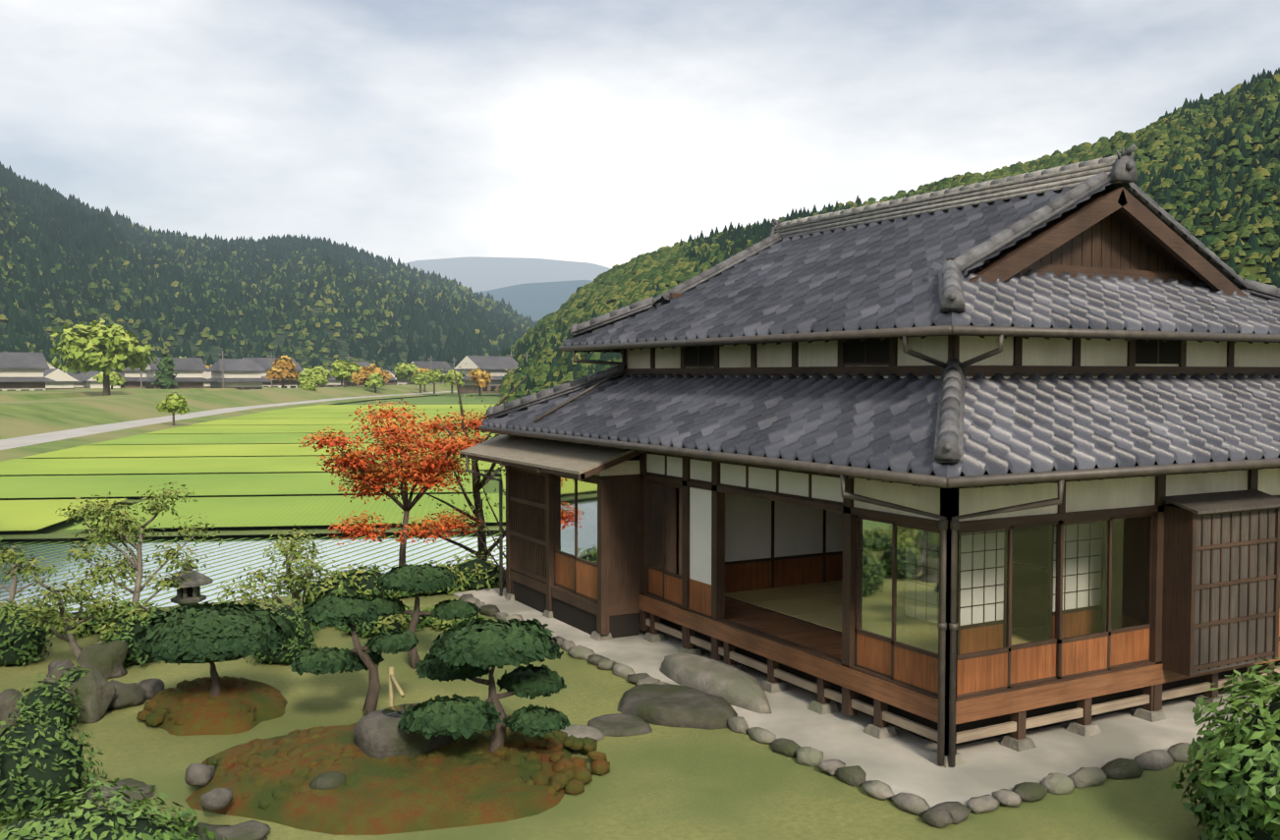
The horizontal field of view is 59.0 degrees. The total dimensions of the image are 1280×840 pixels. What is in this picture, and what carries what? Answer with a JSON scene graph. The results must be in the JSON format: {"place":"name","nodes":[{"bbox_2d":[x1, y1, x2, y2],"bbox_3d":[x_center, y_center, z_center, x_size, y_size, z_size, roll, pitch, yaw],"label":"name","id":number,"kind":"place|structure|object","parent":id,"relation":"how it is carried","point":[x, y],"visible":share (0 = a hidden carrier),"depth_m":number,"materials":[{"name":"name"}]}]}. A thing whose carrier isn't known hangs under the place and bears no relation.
{"place":"outdoors","nodes":[
{"label":"outdoors","id":0,"kind":"place"},
{"bbox_2d":[0,330,208,370],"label":"trees","id":1,"kind":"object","parent":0,"point":[43,343],"visible":0.02,"depth_m":436.16,"materials":[{"name":"green plant"}]},
{"bbox_2d":[0,384,457,461],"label":"road","id":2,"kind":"structure","parent":0,"point":[36,421],"depth_m":118.86,"materials":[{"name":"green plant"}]},
{"bbox_2d":[0,350,530,393],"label":"village houses","id":3,"kind":"structure","parent":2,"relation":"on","point":[21,371],"depth_m":247.35,"materials":[{"name":"grey wood"}]},
{"bbox_2d":[47,318,494,425],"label":"village trees","id":4,"kind":"object","parent":2,"relation":"on","point":[94,347],"visible":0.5,"depth_m":213.55,"materials":[{"name":"green plant"}]},
{"bbox_2d":[0,392,505,614],"bbox_3d":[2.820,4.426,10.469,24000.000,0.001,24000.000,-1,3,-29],"label":"ridges","id":5,"kind":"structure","parent":0,"point":[490,486],"depth_m":45.43,"materials":[{"name":"green plant"}]},
{"bbox_2d":[0,404,505,612],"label":"rice paddies","id":6,"kind":"structure","parent":5,"relation":"on","point":[229,559],"depth_m":41.50,"materials":[{"name":"green plant"}]},
{"bbox_2d":[0,161,537,371],"bbox_3d":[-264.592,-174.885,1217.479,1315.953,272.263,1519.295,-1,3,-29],"label":"mountain","id":7,"kind":"structure","parent":0,"point":[304,302],"depth_m":715.10,"materials":[{"name":"green plant"}]},
{"bbox_2d":[404,256,611,292],"bbox_3d":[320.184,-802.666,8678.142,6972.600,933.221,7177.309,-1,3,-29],"label":"distant mountain","id":8,"kind":"structure","parent":0,"point":[477,273],"depth_m":8232.81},
{"bbox_2d":[473,279,592,322],"bbox_3d":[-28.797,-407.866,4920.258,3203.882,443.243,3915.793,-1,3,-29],"label":"distant mountain","id":9,"kind":"structure","parent":0,"point":[537,302],"depth_m":4605.41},
{"bbox_2d":[0,586,1232,839],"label":"garden lawn","id":10,"kind":"structure","parent":0,"point":[678,783],"depth_m":10.11,"materials":[{"name":"green plant"}]},
{"bbox_2d":[0,688,24,733],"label":"garden rock","id":11,"kind":"object","parent":10,"relation":"on","point":[7,695],"visible":0.38,"depth_m":11.43,"materials":[{"name":"stone"}]},
{"bbox_2d":[0,599,55,666],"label":"round shrub","id":12,"kind":"object","parent":10,"relation":"on","point":[23,644],"visible":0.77,"depth_m":14.05,"materials":[{"name":"green plant"}]},
{"bbox_2d":[0,530,69,607],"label":"garden tree","id":13,"kind":"object","parent":10,"relation":"on","point":[13,591],"visible":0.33,"depth_m":16.95,"materials":[{"name":"green plant"}]},
{"bbox_2d":[7,667,83,733],"bbox_3d":[-5.933,2.838,11.266,0.658,0.710,0.643,0,2,-6],"label":"round shrub","id":14,"kind":"object","parent":10,"relation":"on","point":[54,698],"visible":0.79,"depth_m":11.15,"materials":[{"name":"green plant"}]},
{"bbox_2d":[0,694,107,825],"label":"round shrub","id":15,"kind":"object","parent":10,"relation":"on","point":[40,766],"visible":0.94,"depth_m":9.12,"materials":[{"name":"green plant"}]},
{"bbox_2d":[44,659,76,683],"bbox_3d":[-6.669,2.939,13.024,0.350,0.370,0.374,-1,3,-29],"label":"garden rock","id":16,"kind":"object","parent":10,"relation":"on","point":[53,666],"visible":0.42,"depth_m":12.92,"materials":[{"name":"stone"}]},
{"bbox_2d":[54,663,90,684],"bbox_3d":[-6.148,2.902,12.355,0.570,0.522,0.560,-1,3,-29],"label":"round shrub","id":17,"kind":"object","parent":10,"relation":"on","point":[75,676],"visible":0.27,"depth_m":12.29,"materials":[{"name":"green plant"}]},
{"bbox_2d":[0,543,153,659],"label":"garden tree","id":18,"kind":"object","parent":10,"relation":"on","point":[96,606],"visible":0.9,"depth_m":13.85,"materials":[{"name":"green plant"}]},
{"bbox_2d":[63,668,116,723],"bbox_3d":[-5.877,2.906,11.979,0.473,0.517,0.481,1,2,20],"label":"garden rock","id":19,"kind":"object","parent":10,"relation":"on","point":[96,690],"visible":0.75,"depth_m":11.86,"materials":[{"name":"stone"}]},
{"bbox_2d":[75,639,127,679],"bbox_3d":[-6.450,2.882,13.647,0.476,0.434,0.515,0,2,3],"label":"garden rock","id":20,"kind":"object","parent":10,"relation":"on","point":[107,659],"visible":0.79,"depth_m":13.52,"materials":[{"name":"stone"}]},
{"bbox_2d":[0,776,233,839],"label":"hedge shrub","id":21,"kind":"object","parent":10,"relation":"on","point":[122,821],"visible":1,"depth_m":7.90,"materials":[{"name":"green plant"}]},
{"bbox_2d":[77,778,156,809],"bbox_3d":[-4.466,3.187,9.666,0.494,0.140,0.618,2,3,38],"label":"garden rock","id":22,"kind":"object","parent":10,"relation":"on","point":[129,782],"visible":0.42,"depth_m":9.63,"materials":[{"name":"stone"}]},
{"bbox_2d":[107,679,145,710],"bbox_3d":[-5.714,3.003,12.434,0.515,0.287,0.501,-1,3,-29],"label":"garden rock","id":23,"kind":"object","parent":10,"relation":"on","point":[129,695],"visible":0.58,"depth_m":12.35,"materials":[{"name":"stone"}]},
{"bbox_2d":[97,598,156,668],"bbox_3d":[-6.410,2.674,14.253,1.008,0.823,0.913,-1,3,-29],"label":"round shrub","id":24,"kind":"object","parent":10,"relation":"on","point":[129,631],"visible":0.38,"depth_m":14.04,"materials":[{"name":"green plant"}]},
{"bbox_2d":[55,481,222,611],"bbox_3d":[-7.109,1.963,16.157,2.169,2.252,1.816,-1,3,-29],"label":"garden tree","id":25,"kind":"object","parent":10,"relation":"on","point":[156,509],"visible":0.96,"depth_m":15.94,"materials":[{"name":"green plant"}]},
{"bbox_2d":[138,677,164,699],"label":"garden rock","id":26,"kind":"object","parent":10,"relation":"on","point":[151,687],"visible":0.46,"depth_m":12.73,"materials":[{"name":"stone"}]},
{"bbox_2d":[165,560,213,606],"bbox_3d":[-6.570,2.503,16.479,0.675,0.925,0.675,-1,3,-29],"label":"stone lantern","id":27,"kind":"object","parent":10,"relation":"on","point":[188,592],"visible":0.58,"depth_m":16.35,"materials":[{"name":"grey stone"}]},
{"bbox_2d":[173,821,230,839],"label":"garden rock","id":28,"kind":"object","parent":10,"relation":"on","point":[209,827],"visible":0.31,"depth_m":8.74,"materials":[{"name":"stone"}]},
{"bbox_2d":[216,819,271,839],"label":"garden rock","id":29,"kind":"object","parent":10,"relation":"on","point":[252,829],"visible":0.69,"depth_m":8.78,"materials":[{"name":"stone"}]},
{"bbox_2d":[0,553,505,639],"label":"hedge","id":30,"kind":"object","parent":10,"relation":"on","point":[475,574],"visible":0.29,"depth_m":17.66,"materials":[{"name":"green plant"}]},
{"bbox_2d":[211,524,338,627],"bbox_3d":[-4.954,2.300,15.297,1.550,1.660,1.845,-1,3,-29],"label":"garden tree","id":31,"kind":"object","parent":10,"relation":"on","point":[289,579],"visible":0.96,"depth_m":15.22,"materials":[{"name":"green plant"}]},
{"bbox_2d":[243,593,316,666],"bbox_3d":[-4.513,2.627,14.291,0.920,0.909,0.929,2,3,43],"label":"round shrub","id":32,"kind":"object","parent":10,"relation":"on","point":[302,639],"visible":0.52,"depth_m":14.08,"materials":[{"name":"green plant"}]},
{"bbox_2d":[290,594,418,712],"bbox_3d":[-3.020,2.485,11.888,1.377,1.269,1.136,-1,3,-29],"label":"pine","id":33,"kind":"object","parent":10,"relation":"on","point":[330,611],"visible":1,"depth_m":11.76,"materials":[{"name":"green plant"}]},
{"bbox_2d":[136,675,610,834],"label":"moss mounds","id":34,"kind":"object","parent":10,"relation":"on","point":[461,781],"visible":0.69,"depth_m":9.74,"materials":[{"name":"plant"}]},
{"bbox_2d":[184,763,215,785],"bbox_3d":[-3.782,3.028,9.726,0.248,0.173,0.206,-1,3,-29],"label":"mound stone","id":35,"kind":"object","parent":34,"relation":"on","point":[199,774],"visible":0.98,"depth_m":9.65,"materials":[{"name":"grey stone"}]},
{"bbox_2d":[133,601,296,696],"bbox_3d":[-4.400,2.444,11.796,1.604,1.037,1.611,-1,3,-29],"label":"pine","id":36,"kind":"object","parent":34,"relation":"on","point":[205,632],"visible":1,"depth_m":11.39,"materials":[{"name":"green plant"}]},
{"bbox_2d":[199,787,232,810],"bbox_3d":[-3.444,3.062,9.212,0.244,0.146,0.238,0,2,-4],"label":"mound stone","id":37,"kind":"object","parent":34,"relation":"on","point":[217,798],"visible":1,"depth_m":9.13,"materials":[{"name":"grey stone"}]},
{"bbox_2d":[308,771,345,789],"bbox_3d":[-2.628,3.043,9.557,0.295,0.157,0.312,1,2,13],"label":"mound stone","id":38,"kind":"object","parent":34,"relation":"on","point":[328,780],"visible":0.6,"depth_m":9.45,"materials":[{"name":"grey stone"}]},
{"bbox_2d":[397,617,570,752],"bbox_3d":[-1.370,2.458,10.214,1.498,1.271,1.476,0,2,-3],"label":"pine","id":39,"kind":"object","parent":34,"relation":"on","point":[469,649],"visible":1,"depth_m":9.98,"materials":[{"name":"green plant"}]},
{"bbox_2d":[297,398,498,566],"bbox_3d":[-3.995,1.334,19.911,3.162,3.394,3.400,0,2,8],"label":"autumn maple","id":40,"kind":"object","parent":10,"relation":"on","point":[430,471],"visible":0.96,"depth_m":19.30,"materials":[{"name":"orange plant"}]},
{"bbox_2d":[353,666,450,759],"bbox_3d":[-2.167,2.784,10.252,0.862,0.860,0.800,1,3,25],"label":"tsukubai basin","id":41,"kind":"object","parent":10,"relation":"on","point":[379,734],"visible":0.54,"depth_m":9.97,"materials":[{"name":"stone"}]},
{"bbox_2d":[369,562,481,668],"bbox_3d":[-2.700,2.454,14.014,1.435,1.356,0.995,-1,3,-29],"label":"pine","id":42,"kind":"object","parent":10,"relation":"on","point":[418,579],"visible":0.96,"depth_m":13.83,"materials":[{"name":"green plant"}]},
{"bbox_2d":[389,358,554,560],"bbox_3d":[-2.851,0.993,20.431,3.293,4.253,3.017,-1,3,-29],"label":"bare tree","id":43,"kind":"object","parent":10,"relation":"on","point":[476,486],"visible":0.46,"depth_m":20.48,"materials":[{"name":"brown plant"}]},
{"bbox_2d":[456,464,505,580],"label":"bare tree","id":44,"kind":"object","parent":10,"relation":"on","point":[494,539],"visible":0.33,"depth_m":18.79,"materials":[{"name":"brown plant"}]},
{"bbox_2d":[559,652,771,741],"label":"stepping stones","id":45,"kind":"object","parent":10,"relation":"on","point":[707,693],"visible":0.79,"depth_m":12.08,"materials":[{"name":"grey stone"}]},
{"bbox_2d":[458,593,1225,828],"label":"edging stones","id":46,"kind":"object","parent":10,"relation":"on","point":[942,814],"visible":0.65,"depth_m":10.13,"materials":[{"name":"grey stone"}]},
{"bbox_2d":[452,587,1279,807],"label":"apron slab","id":47,"kind":"structure","parent":10,"relation":"on","point":[900,762],"depth_m":11.15,"materials":[{"name":"grey concrete"}]},
{"bbox_2d":[1169,657,1279,839],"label":"hedge shrub","id":48,"kind":"object","parent":10,"relation":"on","point":[1239,789],"visible":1,"depth_m":8.39,"materials":[{"name":"green plant"}]},
{"bbox_2d":[0,0,1279,268],"label":"sky","id":49,"kind":"structure","parent":0,"point":[608,134],"materials":[{"name":"white"}]},
{"bbox_2d":[459,144,1279,767],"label":"house","id":50,"kind":"structure","parent":0,"point":[947,471],"depth_m":12.53,"materials":[{"name":"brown wood"}]},
{"bbox_2d":[498,67,1279,403],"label":"hill","id":51,"kind":"structure","parent":0,"point":[1207,170],"depth_m":223.43,"materials":[{"name":"green plant"}]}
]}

